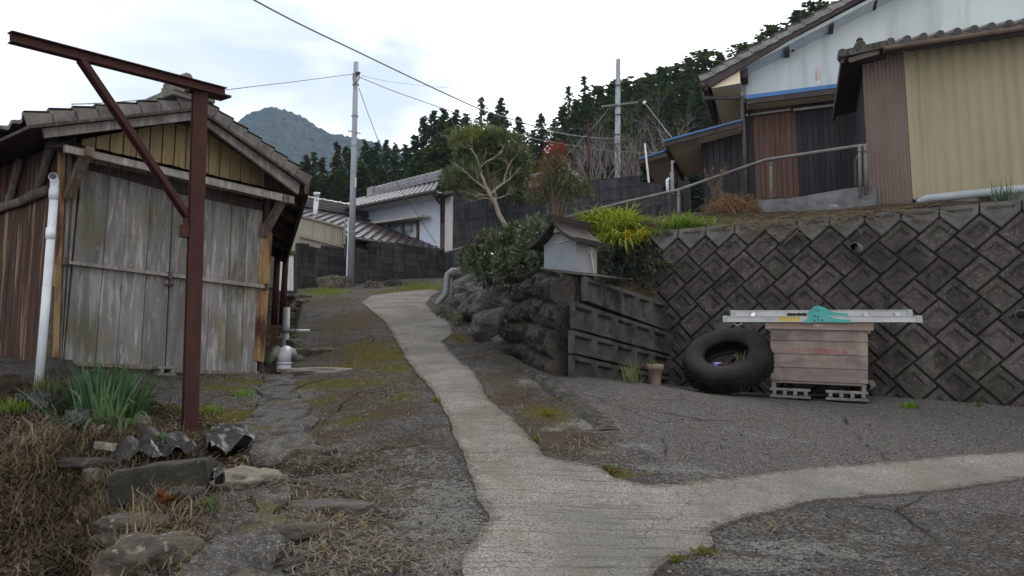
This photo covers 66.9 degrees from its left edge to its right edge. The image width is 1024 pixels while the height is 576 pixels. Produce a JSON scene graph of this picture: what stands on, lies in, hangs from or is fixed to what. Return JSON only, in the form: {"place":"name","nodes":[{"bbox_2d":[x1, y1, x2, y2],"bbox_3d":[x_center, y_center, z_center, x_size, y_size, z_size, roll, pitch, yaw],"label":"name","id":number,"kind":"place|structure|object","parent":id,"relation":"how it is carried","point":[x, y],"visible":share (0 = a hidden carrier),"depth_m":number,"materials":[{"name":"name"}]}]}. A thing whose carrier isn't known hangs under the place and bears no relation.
{"place":"outdoors","nodes":[
{"label":"outdoors","id":0,"kind":"place"},
{"bbox_2d":[238,107,411,180],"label":"mountain","id":1,"kind":"structure","parent":0,"point":[293,137],"depth_m":600.14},
{"bbox_2d":[0,0,837,153],"label":"sky","id":2,"kind":"structure","parent":0,"point":[525,53],"materials":[{"name":"white"}]},
{"bbox_2d":[253,0,614,138],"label":"cable","id":3,"kind":"object","parent":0,"point":[277,12],"visible":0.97,"depth_m":13.26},
{"bbox_2d":[0,275,1023,575],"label":"ground","id":4,"kind":"structure","parent":0,"point":[820,439],"depth_m":5.34,"materials":[{"name":"gravel"}]},
{"bbox_2d":[0,395,46,415],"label":"grass tuft","id":5,"kind":"object","parent":4,"relation":"on","point":[17,407],"visible":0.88,"depth_m":5.90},
{"bbox_2d":[17,390,51,409],"bbox_3d":[-3.744,0.877,6.084,0.237,0.152,0.722,5,-8,-34],"label":"rock","id":6,"kind":"object","parent":4,"relation":"on","point":[35,395],"visible":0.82,"depth_m":6.05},
{"bbox_2d":[23,372,62,392],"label":"grass tuft","id":7,"kind":"object","parent":4,"relation":"on","point":[41,387],"visible":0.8,"depth_m":6.61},
{"bbox_2d":[34,172,58,384],"bbox_3d":[-4.127,-0.102,6.874,0.088,1.911,0.184,3,-8,-27],"label":"drain pipe","id":8,"kind":"object","parent":4,"relation":"on","point":[50,233],"visible":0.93,"depth_m":6.87,"materials":[{"name":"white plastic"}]},
{"bbox_2d":[64,408,89,429],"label":"rock","id":9,"kind":"object","parent":4,"relation":"on","point":[70,413],"visible":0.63,"depth_m":5.26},
{"bbox_2d":[56,456,124,468],"bbox_3d":[-2.637,1.099,4.897,0.425,0.075,0.274,2,-7,-14],"label":"flat stone","id":10,"kind":"object","parent":4,"relation":"on","point":[80,462],"visible":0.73,"depth_m":4.79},
{"bbox_2d":[13,352,175,434],"bbox_3d":[-3.141,0.744,5.834,1.160,0.657,2.420,3,-7,-21],"label":"strap plant","id":11,"kind":"object","parent":4,"relation":"on","point":[110,396],"visible":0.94,"depth_m":6.10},
{"bbox_2d":[0,413,210,575],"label":"fallen leaves","id":12,"kind":"object","parent":4,"relation":"on","point":[89,570],"visible":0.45,"depth_m":4.45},
{"bbox_2d":[7,30,231,432],"bbox_3d":[-2.959,-0.256,5.820,0.187,3.092,1.736,-5,-8,34],"label":"steel gantry","id":13,"kind":"object","parent":4,"relation":"on","point":[191,228],"visible":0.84,"depth_m":6.23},
{"bbox_2d":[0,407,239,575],"bbox_3d":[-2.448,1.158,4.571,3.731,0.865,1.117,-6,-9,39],"label":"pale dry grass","id":14,"kind":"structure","parent":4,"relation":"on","point":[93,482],"depth_m":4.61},
{"bbox_2d":[88,511,174,548],"bbox_3d":[-1.825,1.181,3.764,0.432,0.181,0.258,0,-7,0],"label":"boulder","id":15,"kind":"object","parent":4,"relation":"on","point":[103,523],"visible":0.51,"depth_m":3.68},
{"bbox_2d":[0,393,280,575],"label":"dry grass","id":16,"kind":"structure","parent":4,"relation":"on","point":[92,496],"depth_m":4.55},
{"bbox_2d":[91,531,206,575],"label":"boulder","id":17,"kind":"object","parent":4,"relation":"on","point":[131,549],"visible":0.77,"depth_m":3.34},
{"bbox_2d":[110,425,200,461],"bbox_3d":[-2.308,1.001,5.008,0.527,0.220,0.220,5,-8,-34],"label":"plastic sheet","id":18,"kind":"object","parent":4,"relation":"on","point":[179,441],"visible":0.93,"depth_m":4.99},
{"bbox_2d":[0,72,312,382],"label":"old shed","id":19,"kind":"structure","parent":4,"relation":"on","point":[118,278],"depth_m":7.98,"materials":[{"name":"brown wood"}]},
{"bbox_2d":[63,170,171,365],"bbox_3d":[-3.879,-0.163,7.744,0.107,1.918,0.987,-5,-9,36],"label":"plank door","id":20,"kind":"structure","parent":19,"relation":"in","point":[113,314],"depth_m":7.73,"materials":[{"name":"wood"}]},
{"bbox_2d":[165,194,262,371],"bbox_3d":[-3.257,-0.021,8.565,0.108,1.904,1.117,-5,-9,37],"label":"plank door","id":21,"kind":"structure","parent":19,"relation":"in","point":[232,238],"depth_m":8.64,"materials":[{"name":"wood"}]},
{"bbox_2d":[271,247,280,324],"bbox_3d":[-4.140,-0.078,13.608,0.130,1.465,0.110,0,-7,0],"label":"rusty post","id":22,"kind":"object","parent":19,"relation":"attached to","point":[275,293],"visible":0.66,"depth_m":13.56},
{"bbox_2d":[279,258,288,324],"bbox_3d":[-4.145,-0.086,14.113,0.154,1.510,0.110,0,-7,0],"label":"rusty post","id":23,"kind":"object","parent":19,"relation":"attached to","point":[284,281],"visible":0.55,"depth_m":14.06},
{"bbox_2d":[107,456,214,505],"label":"concrete beam","id":24,"kind":"structure","parent":4,"relation":"on","point":[123,481],"depth_m":4.38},
{"bbox_2d":[170,486,208,506],"bbox_3d":[-1.670,1.090,4.010,0.197,0.128,0.161,3,-8,-23],"label":"stone","id":25,"kind":"object","parent":4,"relation":"on","point":[188,490],"visible":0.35,"depth_m":3.97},
{"bbox_2d":[205,423,254,453],"bbox_3d":[-1.986,1.040,5.396,0.292,0.178,0.701,3,-8,-25],"label":"plastic sheet","id":26,"kind":"object","parent":4,"relation":"on","point":[220,437],"visible":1,"depth_m":5.25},
{"bbox_2d":[175,485,291,575],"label":"concrete slab","id":27,"kind":"structure","parent":4,"relation":"on","point":[260,522],"depth_m":3.49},
{"bbox_2d":[209,465,287,492],"bbox_3d":[-1.555,1.139,4.535,0.421,0.193,0.377,7,-10,-44],"label":"stone","id":28,"kind":"object","parent":4,"relation":"on","point":[240,478],"visible":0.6,"depth_m":4.43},
{"bbox_2d":[232,374,336,469],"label":"concrete slab","id":29,"kind":"structure","parent":4,"relation":"on","point":[278,392],"depth_m":6.00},
{"bbox_2d":[282,307,289,346],"bbox_3d":[-3.299,0.586,11.312,0.110,0.610,0.108,0,-7,0],"label":"standing pipe","id":30,"kind":"object","parent":4,"relation":"on","point":[286,324],"visible":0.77,"depth_m":11.28,"materials":[{"name":"grey plastic"}]},
{"bbox_2d":[276,346,296,371],"bbox_3d":[-2.693,0.903,9.243,0.175,0.433,0.446,1,-7,-6],"label":"elbow pipe","id":31,"kind":"object","parent":4,"relation":"on","point":[286,355],"visible":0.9,"depth_m":9.07,"materials":[{"name":"white plastic"}]},
{"bbox_2d":[279,251,296,293],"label":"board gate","id":32,"kind":"structure","parent":4,"relation":"on","point":[292,279],"depth_m":17.36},
{"bbox_2d":[278,521,340,541],"bbox_3d":[-1.003,1.194,3.801,0.362,0.097,0.211,0,-7,0],"label":"flat stone","id":33,"kind":"object","parent":4,"relation":"on","point":[292,531],"visible":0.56,"depth_m":3.73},
{"bbox_2d":[277,367,352,374],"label":"flat stone","id":34,"kind":"object","parent":4,"relation":"on","point":[306,371],"visible":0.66,"depth_m":8.82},
{"bbox_2d":[294,347,339,355],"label":"flat stone","id":35,"kind":"object","parent":4,"relation":"on","point":[307,351],"visible":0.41,"depth_m":9.99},
{"bbox_2d":[286,498,372,513],"bbox_3d":[-1.016,1.179,4.127,0.552,0.113,0.274,0,-7,0],"label":"flat stone","id":36,"kind":"object","parent":4,"relation":"on","point":[354,506],"visible":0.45,"depth_m":4.04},
{"bbox_2d":[315,275,350,287],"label":"stone","id":37,"kind":"object","parent":4,"relation":"on","point":[333,281],"visible":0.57,"depth_m":19.31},
{"bbox_2d":[346,61,360,286],"bbox_3d":[-4.074,-2.820,19.958,0.314,6.264,0.214,-3,-8,24],"label":"utility pole","id":38,"kind":"object","parent":4,"relation":"on","point":[350,262],"visible":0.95,"depth_m":19.90,"materials":[{"name":"grey concrete"}]},
{"bbox_2d":[269,196,443,286],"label":"house","id":39,"kind":"structure","parent":4,"relation":"on","point":[337,213],"depth_m":23.04,"materials":[{"name":"grey tile"}]},
{"bbox_2d":[296,243,444,288],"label":"block wall","id":40,"kind":"structure","parent":4,"relation":"on","point":[378,262],"depth_m":20.73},
{"bbox_2d":[291,215,345,250],"bbox_3d":[-4.897,-0.709,19.648,1.522,2.335,0.097,7,-10,-44],"label":"sheet fence","id":41,"kind":"object","parent":40,"relation":"on","point":[314,232],"visible":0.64,"depth_m":19.74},
{"bbox_2d":[297,279,443,299],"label":"verge grass","id":42,"kind":"structure","parent":4,"relation":"on","point":[327,289],"depth_m":18.76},
{"bbox_2d":[346,170,457,250],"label":"tiled house","id":43,"kind":"structure","parent":4,"relation":"on","point":[388,205],"depth_m":23.80,"materials":[{"name":"paint"}]},
{"bbox_2d":[387,220,418,238],"bbox_3d":[-3.383,-1.797,24.184,1.532,0.747,0.100,-6,-9,42],"label":"window","id":44,"kind":"structure","parent":43,"relation":"in","point":[411,228],"depth_m":24.01,"materials":[{"name":"clear glass"}]},
{"bbox_2d":[435,304,466,324],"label":"weed","id":45,"kind":"object","parent":4,"relation":"on","point":[456,317],"visible":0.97,"depth_m":12.50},
{"bbox_2d":[120,295,823,575],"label":"straw","id":46,"kind":"object","parent":4,"relation":"on","point":[323,543],"visible":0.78,"depth_m":3.97,"materials":[{"name":"brown plant"}]},
{"bbox_2d":[448,267,515,342],"bbox_3d":[-0.207,0.239,13.072,1.789,1.986,5.894,1,-7,-10],"label":"rock outcrop","id":47,"kind":"object","parent":4,"relation":"on","point":[480,308],"visible":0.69,"depth_m":11.80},
{"bbox_2d":[482,341,620,430],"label":"kerb","id":48,"kind":"structure","parent":4,"relation":"on","point":[556,387],"depth_m":6.68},
{"bbox_2d":[394,347,712,562],"bbox_3d":[-0.230,0.975,7.005,1.468,1.379,7.255,1,-7,-10],"label":"weed","id":49,"kind":"object","parent":4,"relation":"on","point":[608,468],"visible":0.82,"depth_m":4.75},
{"bbox_2d":[492,268,646,375],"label":"stone wall","id":50,"kind":"structure","parent":4,"relation":"on","point":[534,328],"depth_m":8.29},
{"bbox_2d":[527,214,610,280],"bbox_3d":[0.699,-0.442,9.325,0.760,0.786,0.743,-6,-9,43],"label":"stone shrine","id":51,"kind":"object","parent":50,"relation":"on","point":[565,243],"visible":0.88,"depth_m":9.18,"materials":[{"name":"paint"}]},
{"bbox_2d":[568,276,673,383],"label":"waffle block wall","id":52,"kind":"structure","parent":4,"relation":"on","point":[617,329],"depth_m":8.29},
{"bbox_2d":[601,58,645,177],"bbox_3d":[4.493,-5.636,30.909,1.908,7.282,0.307,1,-7,-6],"label":"utility pole","id":53,"kind":"object","parent":4,"relation":"on","point":[616,105],"visible":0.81,"depth_m":31.01,"materials":[{"name":"concrete"}]},
{"bbox_2d":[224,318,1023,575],"bbox_3d":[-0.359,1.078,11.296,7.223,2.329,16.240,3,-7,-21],"label":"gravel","id":54,"kind":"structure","parent":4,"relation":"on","point":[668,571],"depth_m":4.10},
{"bbox_2d":[619,356,644,384],"bbox_3d":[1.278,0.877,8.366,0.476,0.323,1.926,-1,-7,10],"label":"grass tuft","id":55,"kind":"object","parent":4,"relation":"on","point":[632,376],"visible":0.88,"depth_m":7.77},
{"bbox_2d":[645,358,663,384],"bbox_3d":[1.492,0.887,8.231,0.277,0.280,0.272,0,-7,0],"label":"flower pot","id":56,"kind":"object","parent":4,"relation":"on","point":[654,370],"visible":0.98,"depth_m":8.16,"materials":[{"name":"ceramic"}]},
{"bbox_2d":[682,328,773,394],"bbox_3d":[2.278,0.764,8.178,0.942,0.722,0.875,0,-7,0],"label":"lorry tyre","id":57,"kind":"object","parent":4,"relation":"on","point":[754,367],"visible":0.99,"depth_m":7.97,"materials":[{"name":"rubber"}]},
{"bbox_2d":[770,387,810,398],"bbox_3d":[2.846,1.075,7.929,0.394,0.117,0.190,-3,-7,22],"label":"concrete block","id":58,"kind":"object","parent":4,"relation":"on","point":[795,395],"depth_m":7.84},
{"bbox_2d":[648,200,1023,406],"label":"retaining wall","id":59,"kind":"structure","parent":4,"relation":"on","point":[956,283],"depth_m":8.32,"materials":[{"name":"concrete"}]},
{"bbox_2d":[689,199,962,241],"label":"dead vines","id":60,"kind":"object","parent":59,"relation":"on","point":[774,221],"visible":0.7,"depth_m":9.05,"materials":[{"name":"brown plant"}]},
{"bbox_2d":[976,177,1023,201],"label":"grass tuft","id":61,"kind":"object","parent":59,"relation":"on","point":[1006,195],"visible":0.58,"depth_m":8.11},
{"bbox_2d":[826,390,868,401],"bbox_3d":[3.338,1.075,7.732,0.394,0.117,0.190,-3,-7,22],"label":"concrete block","id":62,"kind":"object","parent":4,"relation":"on","point":[851,398],"depth_m":7.64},
{"bbox_2d":[698,0,1023,200],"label":"white house","id":63,"kind":"structure","parent":4,"relation":"on","point":[776,92],"depth_m":14.02,"materials":[{"name":"paint"}]},
{"bbox_2d":[664,119,742,211],"bbox_3d":[3.990,-1.956,15.534,1.420,1.950,2.880,-2,-7,20],"label":"lean to","id":64,"kind":"object","parent":63,"relation":"attached to","point":[695,152],"visible":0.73,"depth_m":14.58,"materials":[{"name":"wood"}]},
{"bbox_2d":[361,289,1023,575],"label":"concrete track","id":65,"kind":"structure","parent":0,"point":[549,516],"depth_m":4.50,"materials":[{"name":"concrete"}]},
{"bbox_2d":[471,197,1021,353],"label":"terrace ground","id":66,"kind":"structure","parent":0,"point":[637,287],"depth_m":9.92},
{"bbox_2d":[436,120,535,210],"bbox_3d":[-0.669,-2.393,15.472,2.111,1.816,1.522,3,-8,-24],"label":"evergreen tree","id":67,"kind":"object","parent":66,"relation":"on","point":[491,139],"visible":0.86,"depth_m":15.21,"materials":[{"name":"green plant"}]},
{"bbox_2d":[449,126,525,230],"bbox_3d":[-0.381,-1.702,12.619,1.446,1.941,0.710,3,-7,-21],"label":"bare tree","id":68,"kind":"object","parent":66,"relation":"on","point":[493,200],"visible":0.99,"depth_m":12.62,"materials":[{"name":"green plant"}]},
{"bbox_2d":[455,212,549,292],"bbox_3d":[-0.123,-0.452,11.609,1.371,1.277,4.119,3,-7,-22],"label":"hedge bush","id":69,"kind":"object","parent":66,"relation":"on","point":[497,249],"visible":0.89,"depth_m":10.91,"materials":[{"name":"green plant"}]},
{"bbox_2d":[522,139,597,216],"bbox_3d":[0.810,-1.738,13.206,1.303,1.657,0.736,0,-7,0],"label":"nandina shrub","id":70,"kind":"object","parent":66,"relation":"on","point":[554,180],"visible":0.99,"depth_m":13.13,"materials":[{"name":"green plant"}]},
{"bbox_2d":[452,175,683,295],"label":"block wall","id":71,"kind":"structure","parent":66,"relation":"on","point":[609,191],"depth_m":14.87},
{"bbox_2d":[573,197,663,250],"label":"strap plant","id":72,"kind":"object","parent":66,"relation":"on","point":[612,224],"visible":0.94,"depth_m":10.29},
{"bbox_2d":[597,236,658,293],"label":"ivy","id":73,"kind":"object","parent":66,"relation":"on","point":[621,256],"visible":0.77,"depth_m":9.81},
{"bbox_2d":[444,144,867,253],"bbox_3d":[1.729,-1.300,13.207,8.272,1.135,0.746,-5,-9,37],"label":"handrail","id":74,"kind":"object","parent":66,"relation":"on","point":[863,148],"visible":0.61,"depth_m":11.88,"materials":[{"name":"metal"}]},
{"bbox_2d":[639,150,690,212],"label":"back shed","id":75,"kind":"structure","parent":66,"relation":"on","point":[659,165],"depth_m":18.52,"materials":[{"name":"wood"}]},
{"bbox_2d":[653,208,715,229],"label":"strap plant","id":76,"kind":"object","parent":66,"relation":"on","point":[684,222],"visible":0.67,"depth_m":10.29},
{"bbox_2d":[699,189,765,213],"bbox_3d":[3.253,-1.124,11.197,1.356,0.745,0.982,0,-7,0],"label":"dead vine heap","id":77,"kind":"object","parent":66,"relation":"on","point":[728,205],"visible":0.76,"depth_m":11.02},
{"bbox_2d":[757,185,877,211],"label":"parapet wall","id":78,"kind":"structure","parent":66,"relation":"on","point":[843,198],"depth_m":10.81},
{"bbox_2d":[832,18,1023,205],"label":"yellow shed","id":79,"kind":"structure","parent":66,"relation":"on","point":[940,111],"depth_m":10.51,"materials":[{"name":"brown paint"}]},
{"bbox_2d":[916,184,1023,202],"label":"long pipe","id":80,"kind":"object","parent":66,"relation":"on","point":[959,195],"visible":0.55,"depth_m":9.96,"materials":[{"name":"white plastic"}]},
{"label":"hillside","id":81,"kind":"structure","parent":0,"visible":0},
{"bbox_2d":[325,165,349,200],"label":"cedar tree","id":82,"kind":"object","parent":81,"relation":"on","point":[341,177],"visible":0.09,"depth_m":46.90,"materials":[{"name":"green plant"}]},
{"bbox_2d":[376,140,394,181],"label":"cedar tree","id":83,"kind":"object","parent":81,"relation":"on","point":[386,153],"visible":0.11,"depth_m":63.63,"materials":[{"name":"green plant"}]},
{"bbox_2d":[388,142,402,182],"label":"cedar tree","id":84,"kind":"object","parent":81,"relation":"on","point":[394,155],"visible":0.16,"depth_m":63.54,"materials":[{"name":"green plant"}]},
{"bbox_2d":[413,116,431,162],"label":"cedar tree","id":85,"kind":"object","parent":81,"relation":"on","point":[422,131],"visible":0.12,"depth_m":63.76,"materials":[{"name":"green plant"}]},
{"bbox_2d":[400,139,458,191],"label":"broadleaf tree","id":86,"kind":"object","parent":81,"relation":"on","point":[433,144],"visible":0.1,"depth_m":46.82,"materials":[{"name":"green plant"}]},
{"bbox_2d":[421,110,441,161],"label":"cedar tree","id":87,"kind":"object","parent":81,"relation":"on","point":[432,116],"visible":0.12,"depth_m":63.89,"materials":[{"name":"green plant"}]},
{"bbox_2d":[422,125,474,252],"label":"broadleaf tree","id":88,"kind":"object","parent":81,"relation":"on","point":[448,131],"visible":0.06,"depth_m":46.57,"materials":[{"name":"green plant"}]},
{"bbox_2d":[489,97,517,157],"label":"cedar tree","id":89,"kind":"object","parent":81,"relation":"on","point":[500,107],"visible":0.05,"depth_m":64.07,"materials":[{"name":"green plant"}]},
{"bbox_2d":[511,116,534,188],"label":"cedar tree","id":90,"kind":"object","parent":81,"relation":"on","point":[519,127],"visible":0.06,"depth_m":70.04,"materials":[{"name":"green plant"}]},
{"bbox_2d":[527,113,553,173],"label":"cedar tree","id":91,"kind":"object","parent":81,"relation":"on","point":[540,121],"visible":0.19,"depth_m":73.94,"materials":[{"name":"green plant"}]},
{"bbox_2d":[540,104,575,169],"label":"cedar tree","id":92,"kind":"object","parent":81,"relation":"on","point":[562,121],"visible":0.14,"depth_m":47.36,"materials":[{"name":"green plant"}]},
{"bbox_2d":[562,98,596,178],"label":"cedar tree","id":93,"kind":"object","parent":81,"relation":"on","point":[575,113],"visible":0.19,"depth_m":47.35,"materials":[{"name":"green plant"}]},
{"bbox_2d":[538,84,625,171],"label":"broadleaf tree","id":94,"kind":"object","parent":81,"relation":"on","point":[598,91],"visible":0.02,"depth_m":66.55,"materials":[{"name":"green plant"}]},
{"bbox_2d":[541,108,625,179],"bbox_3d":[2.979,-4.979,26.911,4.109,3.850,3.007,1,-7,-8],"label":"bare shrub","id":95,"kind":"object","parent":81,"relation":"on","point":[591,162],"visible":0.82,"depth_m":26.83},
{"bbox_2d":[568,92,605,179],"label":"cedar tree","id":96,"kind":"object","parent":81,"relation":"on","point":[586,101],"visible":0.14,"depth_m":47.28,"materials":[{"name":"green plant"}]},
{"bbox_2d":[573,103,612,178],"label":"cedar tree","id":97,"kind":"object","parent":81,"relation":"on","point":[595,127],"visible":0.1,"depth_m":47.12,"materials":[{"name":"green plant"}]},
{"bbox_2d":[557,103,636,179],"bbox_3d":[3.422,-5.051,28.191,3.443,3.498,3.354,0,-7,0],"label":"bare shrub","id":98,"kind":"object","parent":81,"relation":"on","point":[604,174],"visible":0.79,"depth_m":27.38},
{"bbox_2d":[595,80,629,141],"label":"cedar tree","id":99,"kind":"object","parent":81,"relation":"on","point":[611,89],"visible":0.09,"depth_m":66.24,"materials":[{"name":"green plant"}]},
{"bbox_2d":[598,96,638,177],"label":"cedar tree","id":100,"kind":"object","parent":81,"relation":"on","point":[612,122],"visible":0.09,"depth_m":47.31,"materials":[{"name":"green plant"}]},
{"bbox_2d":[606,75,654,134],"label":"broadleaf tree","id":101,"kind":"object","parent":81,"relation":"on","point":[626,83],"visible":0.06,"depth_m":67.90,"materials":[{"name":"green plant"}]},
{"bbox_2d":[596,93,672,179],"bbox_3d":[4.424,-5.348,27.638,3.861,3.843,2.644,0,-7,0],"label":"bare shrub","id":102,"kind":"object","parent":81,"relation":"on","point":[633,153],"visible":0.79,"depth_m":27.50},
{"bbox_2d":[622,97,651,181],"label":"cedar tree","id":103,"kind":"object","parent":81,"relation":"on","point":[631,107],"visible":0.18,"depth_m":52.55,"materials":[{"name":"green plant"}]},
{"bbox_2d":[626,96,669,189],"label":"tree","id":104,"kind":"object","parent":81,"relation":"on","point":[646,99],"visible":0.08,"depth_m":56.57,"materials":[{"name":"green plant"}]},
{"bbox_2d":[643,66,682,132],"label":"cedar tree","id":105,"kind":"object","parent":81,"relation":"on","point":[662,76],"visible":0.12,"depth_m":67.26,"materials":[{"name":"green plant"}]},
{"bbox_2d":[621,72,704,151],"bbox_3d":[4.819,-5.382,24.301,3.050,2.741,2.746,0,-7,0],"label":"bare shrub","id":106,"kind":"object","parent":81,"relation":"on","point":[662,138],"visible":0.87,"depth_m":24.32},
{"bbox_2d":[635,91,700,211],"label":"cedar tree","id":107,"kind":"object","parent":81,"relation":"on","point":[663,110],"visible":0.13,"depth_m":54.56,"materials":[{"name":"green plant"}]},
{"bbox_2d":[657,87,702,212],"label":"cedar tree","id":108,"kind":"object","parent":81,"relation":"on","point":[671,96],"visible":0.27,"depth_m":54.55,"materials":[{"name":"green plant"}]},
{"bbox_2d":[647,48,722,134],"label":"broadleaf tree","id":109,"kind":"object","parent":81,"relation":"on","point":[702,58],"visible":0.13,"depth_m":64.85,"materials":[{"name":"green plant"}]},
{"bbox_2d":[675,80,726,211],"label":"cedar tree","id":110,"kind":"object","parent":81,"relation":"on","point":[699,119],"visible":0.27,"depth_m":55.58,"materials":[{"name":"green plant"}]},
{"bbox_2d":[752,22,788,44],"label":"broadleaf tree","id":111,"kind":"object","parent":81,"relation":"on","point":[770,30],"visible":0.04,"depth_m":64.34,"materials":[{"name":"green plant"}]},
{"bbox_2d":[797,0,834,18],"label":"broadleaf tree","id":112,"kind":"object","parent":81,"relation":"on","point":[810,6],"visible":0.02,"depth_m":64.61,"materials":[{"name":"green plant"}]},
{"bbox_3d":[3.444,1.107,7.995,0.432,0.117,0.318,0,-7,0],"label":"concrete block","id":113,"kind":"object","parent":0,"visible":0},
{"bbox_2d":[765,315,874,391],"bbox_3d":[3.188,0.639,8.029,1.034,0.864,0.630,-3,-7,22],"label":"wooden box","id":114,"kind":"object","parent":113,"relation":"on","point":[830,353],"visible":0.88,"depth_m":7.81,"materials":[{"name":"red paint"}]},
{"bbox_2d":[723,306,922,324],"bbox_3d":[3.127,0.279,7.924,1.859,0.224,0.351,-3,-7,22],"label":"folding ladder","id":115,"kind":"object","parent":114,"relation":"on","point":[817,314],"visible":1,"depth_m":7.89,"materials":[{"name":"metal"}]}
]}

